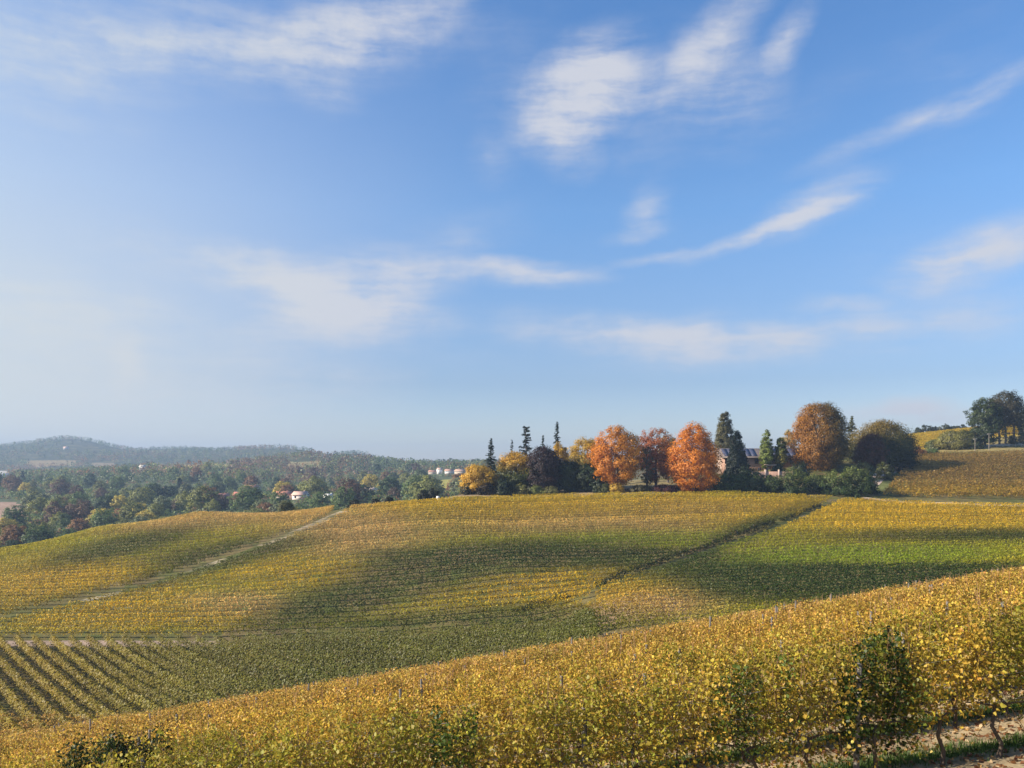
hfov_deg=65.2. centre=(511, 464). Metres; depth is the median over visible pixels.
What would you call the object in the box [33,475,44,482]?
woodland tree
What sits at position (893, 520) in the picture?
vine row
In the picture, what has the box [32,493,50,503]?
woodland tree
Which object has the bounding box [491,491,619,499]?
vine row
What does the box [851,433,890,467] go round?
cherry tree
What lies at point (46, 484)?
woodland tree
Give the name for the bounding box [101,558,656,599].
vine row
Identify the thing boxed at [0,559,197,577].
vine row
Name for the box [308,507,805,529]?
vine row
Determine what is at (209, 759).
grapevine
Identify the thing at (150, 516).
woodland tree
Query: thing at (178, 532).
vine row
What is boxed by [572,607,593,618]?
vine row
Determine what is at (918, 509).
vine row
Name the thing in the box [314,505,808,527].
vine row
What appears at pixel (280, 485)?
woodland tree
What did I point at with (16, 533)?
woodland tree
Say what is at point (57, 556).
vine row
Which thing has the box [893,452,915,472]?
bush
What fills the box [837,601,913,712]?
grapevine
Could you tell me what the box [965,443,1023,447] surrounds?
dirt road
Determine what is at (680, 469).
maple tree
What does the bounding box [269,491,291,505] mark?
woodland tree
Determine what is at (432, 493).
bush
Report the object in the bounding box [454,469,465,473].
house
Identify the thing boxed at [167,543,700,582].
vine row
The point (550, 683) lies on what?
grapevine
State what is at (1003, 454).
vine row
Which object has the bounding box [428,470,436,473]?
house
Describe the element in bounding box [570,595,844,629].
vine row
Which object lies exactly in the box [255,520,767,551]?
vine row
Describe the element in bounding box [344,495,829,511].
vine row
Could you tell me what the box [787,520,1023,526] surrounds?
vine row
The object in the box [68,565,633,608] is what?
vine row
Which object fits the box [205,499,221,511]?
woodland tree
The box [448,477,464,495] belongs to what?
woodland tree
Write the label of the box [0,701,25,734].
vine row
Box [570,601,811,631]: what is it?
vine row
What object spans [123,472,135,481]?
woodland tree
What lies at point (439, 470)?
house
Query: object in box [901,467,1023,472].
vine row
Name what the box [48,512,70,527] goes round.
woodland tree
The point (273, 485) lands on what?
woodland tree
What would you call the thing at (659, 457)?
maple tree
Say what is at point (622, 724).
grapevine
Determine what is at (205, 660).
vine row
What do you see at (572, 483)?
oak tree
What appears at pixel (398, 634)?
vine row
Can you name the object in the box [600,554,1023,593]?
vine row
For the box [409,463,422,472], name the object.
woodland tree
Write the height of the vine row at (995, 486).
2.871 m
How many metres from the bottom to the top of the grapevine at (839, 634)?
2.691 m
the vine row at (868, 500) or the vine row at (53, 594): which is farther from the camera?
the vine row at (868, 500)
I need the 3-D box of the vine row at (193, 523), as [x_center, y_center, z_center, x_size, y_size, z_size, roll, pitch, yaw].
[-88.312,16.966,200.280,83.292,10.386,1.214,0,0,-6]
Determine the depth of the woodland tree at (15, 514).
420.84 m
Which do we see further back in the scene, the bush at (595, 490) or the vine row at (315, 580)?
the bush at (595, 490)
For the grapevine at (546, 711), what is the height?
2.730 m
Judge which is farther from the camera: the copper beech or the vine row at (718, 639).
the copper beech
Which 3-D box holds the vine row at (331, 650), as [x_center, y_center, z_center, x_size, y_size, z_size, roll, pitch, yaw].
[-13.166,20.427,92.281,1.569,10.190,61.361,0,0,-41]
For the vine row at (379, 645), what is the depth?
104.63 m
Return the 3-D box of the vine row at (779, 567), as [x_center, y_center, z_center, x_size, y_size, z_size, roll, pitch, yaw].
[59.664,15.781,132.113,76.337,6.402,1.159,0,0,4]
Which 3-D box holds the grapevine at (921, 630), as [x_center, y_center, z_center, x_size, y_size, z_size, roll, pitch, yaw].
[7.699,4.105,15.716,1.441,2.684,1.883,0,0,0]
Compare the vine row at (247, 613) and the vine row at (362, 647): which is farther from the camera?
the vine row at (247, 613)
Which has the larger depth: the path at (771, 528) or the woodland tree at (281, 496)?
the woodland tree at (281, 496)
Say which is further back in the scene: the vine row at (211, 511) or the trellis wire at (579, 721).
the vine row at (211, 511)
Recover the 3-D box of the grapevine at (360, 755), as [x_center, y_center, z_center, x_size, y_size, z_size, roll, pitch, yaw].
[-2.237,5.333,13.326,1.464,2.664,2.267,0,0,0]
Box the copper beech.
[522,444,562,488]
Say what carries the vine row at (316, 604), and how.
on the ground at (48, 458)
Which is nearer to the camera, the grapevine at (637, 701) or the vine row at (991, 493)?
the grapevine at (637, 701)
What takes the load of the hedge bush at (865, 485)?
on the ground at (48, 458)
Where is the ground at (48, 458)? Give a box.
[0,434,1023,767]
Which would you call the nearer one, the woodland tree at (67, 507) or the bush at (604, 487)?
the bush at (604, 487)
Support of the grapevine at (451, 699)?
on the ground at (48, 458)
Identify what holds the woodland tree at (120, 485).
on the ground at (48, 458)
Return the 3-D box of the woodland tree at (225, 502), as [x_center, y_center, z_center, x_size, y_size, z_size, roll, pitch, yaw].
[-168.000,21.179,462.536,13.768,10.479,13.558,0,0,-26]
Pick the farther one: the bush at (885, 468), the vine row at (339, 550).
the bush at (885, 468)
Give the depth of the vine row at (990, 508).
191.47 m
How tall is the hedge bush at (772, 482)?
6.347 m
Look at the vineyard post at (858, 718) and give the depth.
13.26 m
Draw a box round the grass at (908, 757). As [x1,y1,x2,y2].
[479,677,1023,767]
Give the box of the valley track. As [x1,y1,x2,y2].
[7,640,219,646]
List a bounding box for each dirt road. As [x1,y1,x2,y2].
[862,497,1022,505]
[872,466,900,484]
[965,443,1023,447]
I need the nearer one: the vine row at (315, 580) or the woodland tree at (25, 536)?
the vine row at (315, 580)
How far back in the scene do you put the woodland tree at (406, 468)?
904.57 m
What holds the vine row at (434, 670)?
on the ground at (48, 458)
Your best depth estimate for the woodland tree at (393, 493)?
475.75 m
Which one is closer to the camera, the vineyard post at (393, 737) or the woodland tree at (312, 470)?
the vineyard post at (393, 737)
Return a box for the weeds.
[512,503,821,614]
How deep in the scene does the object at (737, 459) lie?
248.00 m
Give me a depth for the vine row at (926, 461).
275.05 m
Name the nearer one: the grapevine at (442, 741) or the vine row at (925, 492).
the grapevine at (442, 741)
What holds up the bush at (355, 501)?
on the ground at (48, 458)
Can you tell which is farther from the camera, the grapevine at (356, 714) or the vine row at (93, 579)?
the vine row at (93, 579)
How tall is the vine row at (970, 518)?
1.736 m
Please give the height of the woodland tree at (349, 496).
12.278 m
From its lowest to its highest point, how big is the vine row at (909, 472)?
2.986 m
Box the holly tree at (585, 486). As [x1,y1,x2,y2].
[577,463,600,491]
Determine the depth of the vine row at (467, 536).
167.08 m
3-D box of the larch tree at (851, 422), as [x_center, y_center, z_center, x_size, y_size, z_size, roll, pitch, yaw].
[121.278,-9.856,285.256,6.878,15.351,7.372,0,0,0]
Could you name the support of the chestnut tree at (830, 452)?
on the ground at (48, 458)
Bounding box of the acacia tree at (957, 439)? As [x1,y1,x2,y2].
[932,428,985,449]
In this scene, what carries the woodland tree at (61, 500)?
on the ground at (48, 458)
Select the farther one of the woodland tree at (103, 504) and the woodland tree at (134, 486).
the woodland tree at (134, 486)
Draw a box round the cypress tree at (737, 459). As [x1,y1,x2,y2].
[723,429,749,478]
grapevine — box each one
[0,746,35,767]
[27,750,87,767]
[30,744,109,767]
[34,758,93,767]
[53,727,131,767]
[78,740,146,767]
[82,749,168,767]
[100,714,173,767]
[106,741,201,767]
[146,727,220,767]
[147,729,242,767]
[170,725,253,767]
[189,712,255,765]
[208,723,289,767]
[223,721,299,767]
[246,702,311,766]
[260,718,353,767]
[280,709,360,767]
[291,694,360,767]
[327,704,420,767]
[333,689,402,767]
[337,695,410,767]
[379,689,440,766]
[384,702,457,767]
[392,695,479,767]
[427,670,490,765]
[445,678,515,767]
[452,680,536,767]
[478,677,537,766]
[493,675,565,767]
[518,670,603,767]
[521,662,580,767]
[548,663,618,767]
[567,659,630,759]
[576,652,665,767]
[594,661,669,767]
[616,637,683,746]
[639,655,740,767]
[658,656,734,766]
[660,642,730,739]
[702,643,783,762]
[703,639,774,737]
[703,651,801,767]
[742,626,819,725]
[754,635,837,753]
[761,638,870,767]
[794,608,866,720]
[801,613,894,743]
[822,616,933,767]
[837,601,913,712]
[860,608,951,735]
[876,601,1003,765]
[888,603,961,705]
[911,608,1008,727]
[920,591,1003,689]
[939,599,1023,757]
[966,604,1023,717]
[978,584,1023,689]
[1004,595,1023,716]
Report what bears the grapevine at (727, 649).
on the ground at (48, 458)
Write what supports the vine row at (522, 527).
on the ground at (48, 458)
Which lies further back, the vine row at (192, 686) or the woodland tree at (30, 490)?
the woodland tree at (30, 490)
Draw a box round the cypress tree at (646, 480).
[639,446,655,485]
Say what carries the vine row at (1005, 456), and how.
on the ground at (48, 458)
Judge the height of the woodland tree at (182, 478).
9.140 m
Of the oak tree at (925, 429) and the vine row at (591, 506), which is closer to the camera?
the vine row at (591, 506)
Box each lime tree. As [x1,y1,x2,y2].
[495,451,534,488]
[564,436,603,489]
[844,419,923,469]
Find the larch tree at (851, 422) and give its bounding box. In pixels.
[846,416,856,452]
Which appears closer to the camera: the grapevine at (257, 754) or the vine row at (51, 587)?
the grapevine at (257, 754)
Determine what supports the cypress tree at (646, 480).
on the ground at (48, 458)
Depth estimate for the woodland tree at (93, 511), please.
414.14 m
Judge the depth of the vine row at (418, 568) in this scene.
147.76 m
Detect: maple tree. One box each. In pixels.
[459,463,499,493]
[553,441,569,490]
[584,423,646,485]
[636,427,677,486]
[664,421,725,492]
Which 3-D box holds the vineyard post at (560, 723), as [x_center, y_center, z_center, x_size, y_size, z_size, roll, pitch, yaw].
[1.145,6.013,18.329,0.105,2.351,0.078,0,0,44]
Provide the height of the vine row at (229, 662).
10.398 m
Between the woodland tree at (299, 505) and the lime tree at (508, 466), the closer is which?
the lime tree at (508, 466)
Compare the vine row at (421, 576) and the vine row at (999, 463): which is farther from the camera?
the vine row at (999, 463)
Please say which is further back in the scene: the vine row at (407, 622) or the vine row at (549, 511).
the vine row at (549, 511)
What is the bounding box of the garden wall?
[751,470,806,479]
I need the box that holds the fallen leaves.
[349,663,1023,767]
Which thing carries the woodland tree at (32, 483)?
on the ground at (48, 458)
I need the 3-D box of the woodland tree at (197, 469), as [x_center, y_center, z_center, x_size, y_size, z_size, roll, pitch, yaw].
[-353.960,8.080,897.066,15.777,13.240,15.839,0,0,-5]
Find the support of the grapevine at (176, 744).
on the ground at (48, 458)
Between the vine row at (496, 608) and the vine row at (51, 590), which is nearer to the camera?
the vine row at (496, 608)
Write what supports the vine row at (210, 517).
on the ground at (48, 458)
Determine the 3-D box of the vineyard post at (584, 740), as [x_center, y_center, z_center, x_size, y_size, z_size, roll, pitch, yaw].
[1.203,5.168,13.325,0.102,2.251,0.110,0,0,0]
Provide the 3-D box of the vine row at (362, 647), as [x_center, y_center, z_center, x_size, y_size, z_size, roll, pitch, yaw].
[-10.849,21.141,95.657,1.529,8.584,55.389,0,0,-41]
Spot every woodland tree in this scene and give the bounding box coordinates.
[0,474,6,487]
[0,517,15,533]
[0,524,27,544]
[1,475,22,488]
[1,504,31,526]
[1,539,24,547]
[7,480,23,492]
[15,524,56,544]
[17,494,36,514]
[18,482,31,490]
[24,497,49,514]
[25,529,55,543]
[26,486,42,494]
[26,490,48,502]
[29,480,36,486]
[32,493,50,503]
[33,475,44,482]
[38,521,56,534]
[39,501,67,523]
[41,480,53,488]
[42,496,71,516]
[46,479,75,494]
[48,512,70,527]
[50,475,70,489]
[54,513,72,527]
[56,518,71,528]
[56,528,75,536]
[63,493,73,503]
[65,503,76,514]
[65,518,91,530]
[67,498,95,522]
[69,484,84,496]
[69,490,88,506]
[81,472,97,487]
[85,508,112,525]
[88,508,122,528]
[93,480,109,491]
[94,487,109,498]
[94,495,118,510]
[105,491,120,501]
[109,476,125,489]
[110,495,130,509]
[112,508,123,518]
[115,466,130,475]
[115,519,132,523]
[116,502,146,521]
[119,488,131,497]
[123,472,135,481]
[123,489,137,497]
[126,487,156,505]
[128,515,149,521]
[129,484,141,491]
[135,509,158,519]
[139,483,165,500]
[147,501,165,516]
[154,495,172,510]
[158,484,177,499]
[166,466,180,477]
[171,499,178,508]
[172,491,189,503]
[174,490,191,510]
[175,475,188,483]
[175,477,182,492]
[178,482,193,493]
[185,485,220,510]
[190,470,201,479]
[191,467,202,474]
[192,474,200,481]
[199,462,213,471]
[200,485,220,503]
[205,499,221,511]
[206,473,226,484]
[209,485,222,492]
[211,493,232,509]
[215,480,225,491]
[223,476,237,489]
[227,484,266,509]
[235,472,248,482]
[239,501,252,511]
[242,475,260,484]
[248,508,266,517]
[253,499,265,509]
[257,501,274,511]
[269,478,280,488]
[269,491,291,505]
[269,499,294,511]
[272,481,291,492]
[279,484,294,492]
[281,478,291,483]
[295,467,303,474]
[295,503,305,509]
[297,475,327,496]
[303,466,319,475]
[305,474,317,484]
[308,491,330,507]
[326,477,334,484]
[331,477,360,495]
[332,486,356,506]
[333,499,346,509]
[336,481,368,502]
[356,470,371,480]
[359,484,374,497]
[360,474,379,487]
[371,464,382,473]
[374,477,402,495]
[379,471,389,481]
[386,487,400,498]
[388,472,400,483]
[397,472,411,483]
[400,463,414,472]
[400,475,423,497]
[404,475,445,499]
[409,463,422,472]
[416,470,426,474]
[426,476,444,495]
[447,473,463,485]
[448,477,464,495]
[479,460,492,467]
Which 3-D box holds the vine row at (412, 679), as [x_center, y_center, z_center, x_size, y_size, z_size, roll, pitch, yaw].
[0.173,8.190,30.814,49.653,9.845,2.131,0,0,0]
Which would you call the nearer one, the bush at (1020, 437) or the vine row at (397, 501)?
the vine row at (397, 501)
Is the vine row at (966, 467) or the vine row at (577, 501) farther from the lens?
the vine row at (966, 467)
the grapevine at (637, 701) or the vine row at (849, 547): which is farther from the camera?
the vine row at (849, 547)
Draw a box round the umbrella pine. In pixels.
[980,389,1023,443]
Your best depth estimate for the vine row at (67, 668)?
92.28 m
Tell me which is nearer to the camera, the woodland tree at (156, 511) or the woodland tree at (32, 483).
the woodland tree at (156, 511)
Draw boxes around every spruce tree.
[483,438,497,479]
[553,422,560,447]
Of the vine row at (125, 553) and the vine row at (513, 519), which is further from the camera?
the vine row at (513, 519)
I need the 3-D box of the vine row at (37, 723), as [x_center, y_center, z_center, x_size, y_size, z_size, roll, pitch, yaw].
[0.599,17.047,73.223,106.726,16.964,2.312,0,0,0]
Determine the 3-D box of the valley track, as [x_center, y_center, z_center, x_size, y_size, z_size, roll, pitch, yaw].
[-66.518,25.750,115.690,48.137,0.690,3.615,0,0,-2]
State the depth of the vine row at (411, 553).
155.96 m
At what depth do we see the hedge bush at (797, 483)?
223.89 m
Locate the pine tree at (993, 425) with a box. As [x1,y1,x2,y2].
[963,397,1009,446]
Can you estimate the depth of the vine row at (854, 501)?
202.79 m
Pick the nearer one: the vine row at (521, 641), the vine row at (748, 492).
the vine row at (521, 641)
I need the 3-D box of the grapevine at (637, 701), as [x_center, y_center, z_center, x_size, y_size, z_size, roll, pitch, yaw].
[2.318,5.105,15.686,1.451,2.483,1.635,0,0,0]
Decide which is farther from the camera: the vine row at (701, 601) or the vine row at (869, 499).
the vine row at (869, 499)
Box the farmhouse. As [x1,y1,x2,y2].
[714,447,798,473]
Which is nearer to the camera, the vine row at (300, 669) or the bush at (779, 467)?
the vine row at (300, 669)
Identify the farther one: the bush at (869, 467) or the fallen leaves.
the bush at (869, 467)
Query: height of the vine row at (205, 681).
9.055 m
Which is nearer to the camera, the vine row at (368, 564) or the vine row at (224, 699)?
the vine row at (224, 699)
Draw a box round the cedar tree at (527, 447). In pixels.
[519,426,532,487]
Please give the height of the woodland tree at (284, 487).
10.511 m
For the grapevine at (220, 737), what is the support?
on the ground at (48, 458)
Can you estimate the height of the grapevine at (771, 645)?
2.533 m
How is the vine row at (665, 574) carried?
on the ground at (48, 458)
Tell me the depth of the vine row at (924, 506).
194.15 m
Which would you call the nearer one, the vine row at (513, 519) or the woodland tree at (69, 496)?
the vine row at (513, 519)
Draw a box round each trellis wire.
[128,614,1005,765]
[178,629,1007,766]
[296,648,1023,767]
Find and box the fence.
[984,444,1023,446]
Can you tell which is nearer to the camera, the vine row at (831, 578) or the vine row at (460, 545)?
the vine row at (831, 578)
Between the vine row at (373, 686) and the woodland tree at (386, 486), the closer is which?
the vine row at (373, 686)
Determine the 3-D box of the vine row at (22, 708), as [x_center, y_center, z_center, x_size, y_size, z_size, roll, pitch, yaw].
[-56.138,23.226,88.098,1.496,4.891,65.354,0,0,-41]
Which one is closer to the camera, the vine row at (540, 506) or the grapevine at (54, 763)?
the grapevine at (54, 763)
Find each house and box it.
[276,490,291,498]
[291,490,310,499]
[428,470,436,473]
[436,468,442,473]
[444,469,453,473]
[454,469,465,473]
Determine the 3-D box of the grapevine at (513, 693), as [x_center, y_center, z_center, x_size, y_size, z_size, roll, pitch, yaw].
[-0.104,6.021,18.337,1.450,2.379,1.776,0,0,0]
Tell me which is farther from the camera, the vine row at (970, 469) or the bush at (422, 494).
the vine row at (970, 469)
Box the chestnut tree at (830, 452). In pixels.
[783,401,853,471]
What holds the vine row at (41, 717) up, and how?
on the ground at (48, 458)
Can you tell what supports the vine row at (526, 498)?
on the ground at (48, 458)
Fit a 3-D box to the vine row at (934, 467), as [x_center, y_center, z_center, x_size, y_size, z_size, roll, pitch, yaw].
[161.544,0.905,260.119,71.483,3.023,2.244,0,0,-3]
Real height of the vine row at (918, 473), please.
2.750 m
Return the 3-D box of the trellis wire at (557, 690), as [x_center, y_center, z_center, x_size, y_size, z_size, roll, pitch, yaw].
[-1.096,5.889,18.300,27.501,5.403,0.008,0,0,0]
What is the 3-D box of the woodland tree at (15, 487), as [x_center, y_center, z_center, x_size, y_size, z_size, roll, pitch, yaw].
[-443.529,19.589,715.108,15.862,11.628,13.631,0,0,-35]
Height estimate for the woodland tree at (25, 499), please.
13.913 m
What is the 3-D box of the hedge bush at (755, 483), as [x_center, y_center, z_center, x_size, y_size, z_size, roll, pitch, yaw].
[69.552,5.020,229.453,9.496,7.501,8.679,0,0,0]
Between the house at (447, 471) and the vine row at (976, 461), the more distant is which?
the house at (447, 471)
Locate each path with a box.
[0,546,261,622]
[257,511,343,545]
[595,503,838,588]
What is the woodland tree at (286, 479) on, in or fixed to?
on the ground at (48, 458)
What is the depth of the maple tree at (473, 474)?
229.81 m
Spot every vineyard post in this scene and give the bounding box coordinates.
[392,717,396,767]
[560,676,563,764]
[581,707,586,767]
[643,673,649,767]
[853,663,861,767]
[998,601,1003,690]
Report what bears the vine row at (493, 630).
on the ground at (48, 458)
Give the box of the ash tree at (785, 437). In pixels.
[781,429,796,447]
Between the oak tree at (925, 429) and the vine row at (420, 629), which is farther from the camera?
the oak tree at (925, 429)
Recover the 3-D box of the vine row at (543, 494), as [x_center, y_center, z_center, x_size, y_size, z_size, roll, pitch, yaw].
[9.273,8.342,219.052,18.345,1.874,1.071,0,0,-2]
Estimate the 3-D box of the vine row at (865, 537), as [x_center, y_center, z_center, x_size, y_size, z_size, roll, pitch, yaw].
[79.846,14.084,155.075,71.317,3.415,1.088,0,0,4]
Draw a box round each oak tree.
[552,460,586,491]
[658,435,678,482]
[913,427,921,433]
[920,425,932,431]
[924,439,943,449]
[937,423,949,429]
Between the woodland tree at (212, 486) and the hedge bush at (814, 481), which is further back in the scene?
the woodland tree at (212, 486)
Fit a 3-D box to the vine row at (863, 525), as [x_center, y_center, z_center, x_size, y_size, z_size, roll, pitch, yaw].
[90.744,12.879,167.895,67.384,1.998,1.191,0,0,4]
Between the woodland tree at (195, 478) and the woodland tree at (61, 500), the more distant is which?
the woodland tree at (195, 478)
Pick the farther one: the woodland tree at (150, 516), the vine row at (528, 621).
the woodland tree at (150, 516)
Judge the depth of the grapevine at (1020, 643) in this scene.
13.45 m
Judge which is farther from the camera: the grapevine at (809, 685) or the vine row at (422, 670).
the vine row at (422, 670)
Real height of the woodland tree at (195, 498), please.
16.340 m
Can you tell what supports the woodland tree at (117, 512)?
on the ground at (48, 458)
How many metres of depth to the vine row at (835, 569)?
127.49 m
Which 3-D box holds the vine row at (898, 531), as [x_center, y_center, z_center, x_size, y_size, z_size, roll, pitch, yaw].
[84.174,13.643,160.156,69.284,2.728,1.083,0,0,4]
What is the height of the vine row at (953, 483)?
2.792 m
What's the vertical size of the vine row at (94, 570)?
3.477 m
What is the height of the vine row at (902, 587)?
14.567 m
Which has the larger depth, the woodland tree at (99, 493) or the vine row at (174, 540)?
the woodland tree at (99, 493)
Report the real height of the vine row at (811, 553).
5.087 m
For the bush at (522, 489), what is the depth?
229.62 m
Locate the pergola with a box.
[764,464,776,469]
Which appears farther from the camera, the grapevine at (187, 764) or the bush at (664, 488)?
the bush at (664, 488)
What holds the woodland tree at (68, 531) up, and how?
on the ground at (48, 458)
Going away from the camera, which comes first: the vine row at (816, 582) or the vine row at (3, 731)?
the vine row at (3, 731)
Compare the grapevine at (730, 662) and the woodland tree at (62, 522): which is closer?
the grapevine at (730, 662)
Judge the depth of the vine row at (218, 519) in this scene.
203.84 m
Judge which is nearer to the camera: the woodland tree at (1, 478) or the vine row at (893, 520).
the vine row at (893, 520)
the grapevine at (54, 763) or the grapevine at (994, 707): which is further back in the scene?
the grapevine at (54, 763)
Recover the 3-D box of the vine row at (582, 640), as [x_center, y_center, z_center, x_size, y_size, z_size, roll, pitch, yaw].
[0.483,15.574,63.327,93.168,16.919,1.912,0,0,0]
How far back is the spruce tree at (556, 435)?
249.83 m
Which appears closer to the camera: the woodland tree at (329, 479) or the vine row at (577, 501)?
the vine row at (577, 501)
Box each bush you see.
[277,500,296,510]
[346,499,360,508]
[371,498,380,506]
[383,497,392,504]
[417,488,428,502]
[428,487,439,499]
[458,483,475,494]
[475,482,497,494]
[494,479,514,495]
[512,483,528,495]
[526,485,544,494]
[542,486,559,494]
[592,475,607,492]
[597,483,610,492]
[608,482,625,492]
[625,484,651,492]
[649,484,676,491]
[706,473,736,492]
[725,473,753,492]
[735,463,754,482]
[737,470,771,492]
[760,474,785,492]
[770,464,786,470]
[774,466,810,495]
[789,461,814,479]
[801,473,837,493]
[818,469,858,495]
[836,465,876,497]
[847,460,874,480]
[853,474,881,494]
[875,461,894,479]
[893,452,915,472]
[916,446,926,454]
[925,448,939,455]
[967,440,984,448]
[1003,428,1023,444]
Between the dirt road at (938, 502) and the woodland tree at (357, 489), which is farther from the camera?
the woodland tree at (357, 489)
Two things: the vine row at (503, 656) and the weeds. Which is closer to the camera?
the vine row at (503, 656)
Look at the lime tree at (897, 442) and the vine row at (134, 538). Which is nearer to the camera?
the vine row at (134, 538)
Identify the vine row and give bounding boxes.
[0,509,329,551]
[0,511,328,550]
[0,513,322,551]
[0,516,317,552]
[0,519,311,553]
[0,527,288,559]
[0,530,278,560]
[0,534,271,563]
[0,538,260,565]
[0,542,243,568]
[0,547,231,570]
[0,552,218,571]
[0,556,205,574]
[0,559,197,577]
[0,563,182,579]
[0,566,1023,762]
[0,567,173,582]
[0,569,1023,748]
[0,570,1022,755]
[0,571,158,583]
[0,571,1010,737]
[0,571,1023,761]
[0,573,1023,763]
[0,574,148,588]
[0,577,1023,767]
[0,580,132,589]
[0,581,1023,767]
[0,583,109,592]
[0,587,590,625]
[0,588,1023,767]
[0,591,79,600]
[0,595,61,602]
[0,597,573,630]
[0,599,47,606]
[0,599,582,635]
[0,603,27,610]
[0,607,13,615]
[0,633,97,721]
[0,655,77,726]
[0,674,49,729]
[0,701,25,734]
[0,711,134,729]
[0,717,93,735]
[1,521,305,554]
[1,524,298,557]
[1,565,1023,747]
[1,568,1022,752]
[1,587,92,596]
[2,565,1022,737]
[3,508,330,550]
[4,505,334,552]
[4,569,1018,744]
[4,574,972,736]
[5,567,1018,747]
[7,507,331,548]
[8,507,332,552]
[13,634,124,717]
[14,506,333,549]
[15,581,599,621]
[19,568,1019,734]
[25,565,1020,732]
[27,569,1013,742]
[30,634,145,714]
[32,577,604,616]
[49,634,168,711]
[53,571,619,612]
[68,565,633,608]
[68,635,187,708]
[75,505,331,535]
[82,575,953,723]
[84,634,206,704]
[87,561,642,603]
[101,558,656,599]
[104,634,225,702]
[120,554,669,595]
[120,634,248,697]
[137,550,676,590]
[140,634,262,697]
[155,547,689,586]
[155,634,284,691]
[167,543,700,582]
[175,635,297,688]
[176,539,711,578]
[192,535,722,574]
[193,635,318,685]
[202,533,733,569]
[212,635,335,681]
[217,529,743,565]
[227,526,748,561]
[229,633,353,679]
[240,523,759,557]
[245,632,559,677]
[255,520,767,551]
[261,629,391,676]
[262,517,776,547]
[274,515,785,543]
[280,630,405,672]
[286,513,789,539]
[294,510,798,534]
[295,629,417,670]
[301,508,802,532]
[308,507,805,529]
[312,628,435,666]
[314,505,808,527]
[321,503,812,524]
[328,502,816,522]
[330,627,453,664]
[334,500,819,518]
[336,498,822,516]
[342,496,826,513]
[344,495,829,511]
[345,627,470,662]
[349,493,831,509]
[351,491,805,507]
[365,627,493,659]
[375,499,415,503]
[384,628,507,654]
[400,626,547,654]
[418,624,563,652]
[437,625,592,649]
[451,623,601,645]
[470,602,591,628]
[470,621,600,641]
[489,621,598,639]
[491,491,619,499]
[504,617,596,634]
[513,492,578,498]
[523,614,595,633]
[542,611,594,626]
[565,607,781,640]
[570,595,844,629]
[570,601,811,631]
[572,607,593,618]
[575,585,904,624]
[576,568,1018,614]
[577,580,934,618]
[583,565,1020,608]
[590,562,1023,606]
[595,557,1023,596]
[597,560,1023,600]
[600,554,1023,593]
[606,553,1023,587]
[623,550,1023,580]
[640,549,1023,576]
[651,547,1023,572]
[666,545,1023,568]
[676,543,1023,565]
[678,491,758,495]
[685,542,1022,561]
[694,539,1022,557]
[705,490,740,494]
[708,538,1023,555]
[716,536,1023,551]
[724,535,1023,548]
[738,533,1023,544]
[745,531,1023,541]
[757,529,1023,538]
[763,527,1023,534]
[775,525,1023,531]
[781,523,1023,529]
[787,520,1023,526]
[793,518,1023,525]
[799,516,1022,522]
[806,514,1022,521]
[811,511,1023,517]
[811,512,1023,519]
[816,509,1023,515]
[821,507,1023,513]
[822,506,1023,512]
[827,504,1023,510]
[831,503,1021,509]
[832,501,1023,506]
[837,499,921,504]
[837,500,934,505]
[841,497,897,503]
[882,486,1023,494]
[884,485,1023,493]
[887,483,1023,491]
[890,482,1023,488]
[891,478,1023,485]
[893,474,1022,480]
[893,477,1023,483]
[895,472,1023,479]
[897,470,1023,477]
[899,469,1023,475]
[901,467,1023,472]
[902,465,1023,471]
[902,468,1022,474]
[905,464,1023,469]
[912,487,1023,496]
[915,451,1023,457]
[915,459,1023,464]
[915,462,1023,467]
[915,463,1023,468]
[916,450,977,456]
[916,455,1023,463]
[916,456,1022,463]
[917,449,1023,457]
[917,454,1023,460]
[918,452,1022,458]
[918,453,1023,460]
[918,458,1022,464]
[918,460,1021,465]
[921,450,957,455]
[927,489,1023,497]
[948,490,1023,497]
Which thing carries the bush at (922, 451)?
on the ground at (48, 458)
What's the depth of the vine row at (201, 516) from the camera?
209.17 m
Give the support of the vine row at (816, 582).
on the ground at (48, 458)
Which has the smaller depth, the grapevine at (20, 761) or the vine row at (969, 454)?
the grapevine at (20, 761)
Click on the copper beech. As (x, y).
(548, 462)
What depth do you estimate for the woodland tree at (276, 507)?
371.95 m
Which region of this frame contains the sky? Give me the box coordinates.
[0,0,1023,461]
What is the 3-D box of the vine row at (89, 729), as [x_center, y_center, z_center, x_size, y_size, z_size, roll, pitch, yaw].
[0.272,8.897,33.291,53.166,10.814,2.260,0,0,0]
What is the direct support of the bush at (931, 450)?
on the ground at (48, 458)
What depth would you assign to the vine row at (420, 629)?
107.06 m
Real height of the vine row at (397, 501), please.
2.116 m
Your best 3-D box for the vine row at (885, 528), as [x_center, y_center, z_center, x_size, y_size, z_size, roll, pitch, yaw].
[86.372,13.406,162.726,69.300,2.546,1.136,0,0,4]
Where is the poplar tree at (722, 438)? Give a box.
[714,412,733,447]
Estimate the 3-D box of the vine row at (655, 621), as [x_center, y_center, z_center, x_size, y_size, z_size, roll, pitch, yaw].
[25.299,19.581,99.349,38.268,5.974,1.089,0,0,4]
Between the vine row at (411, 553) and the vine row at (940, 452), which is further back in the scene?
the vine row at (940, 452)
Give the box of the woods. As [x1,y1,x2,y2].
[0,435,702,483]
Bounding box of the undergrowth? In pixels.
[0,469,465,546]
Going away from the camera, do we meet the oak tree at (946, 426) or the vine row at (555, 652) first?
the vine row at (555, 652)

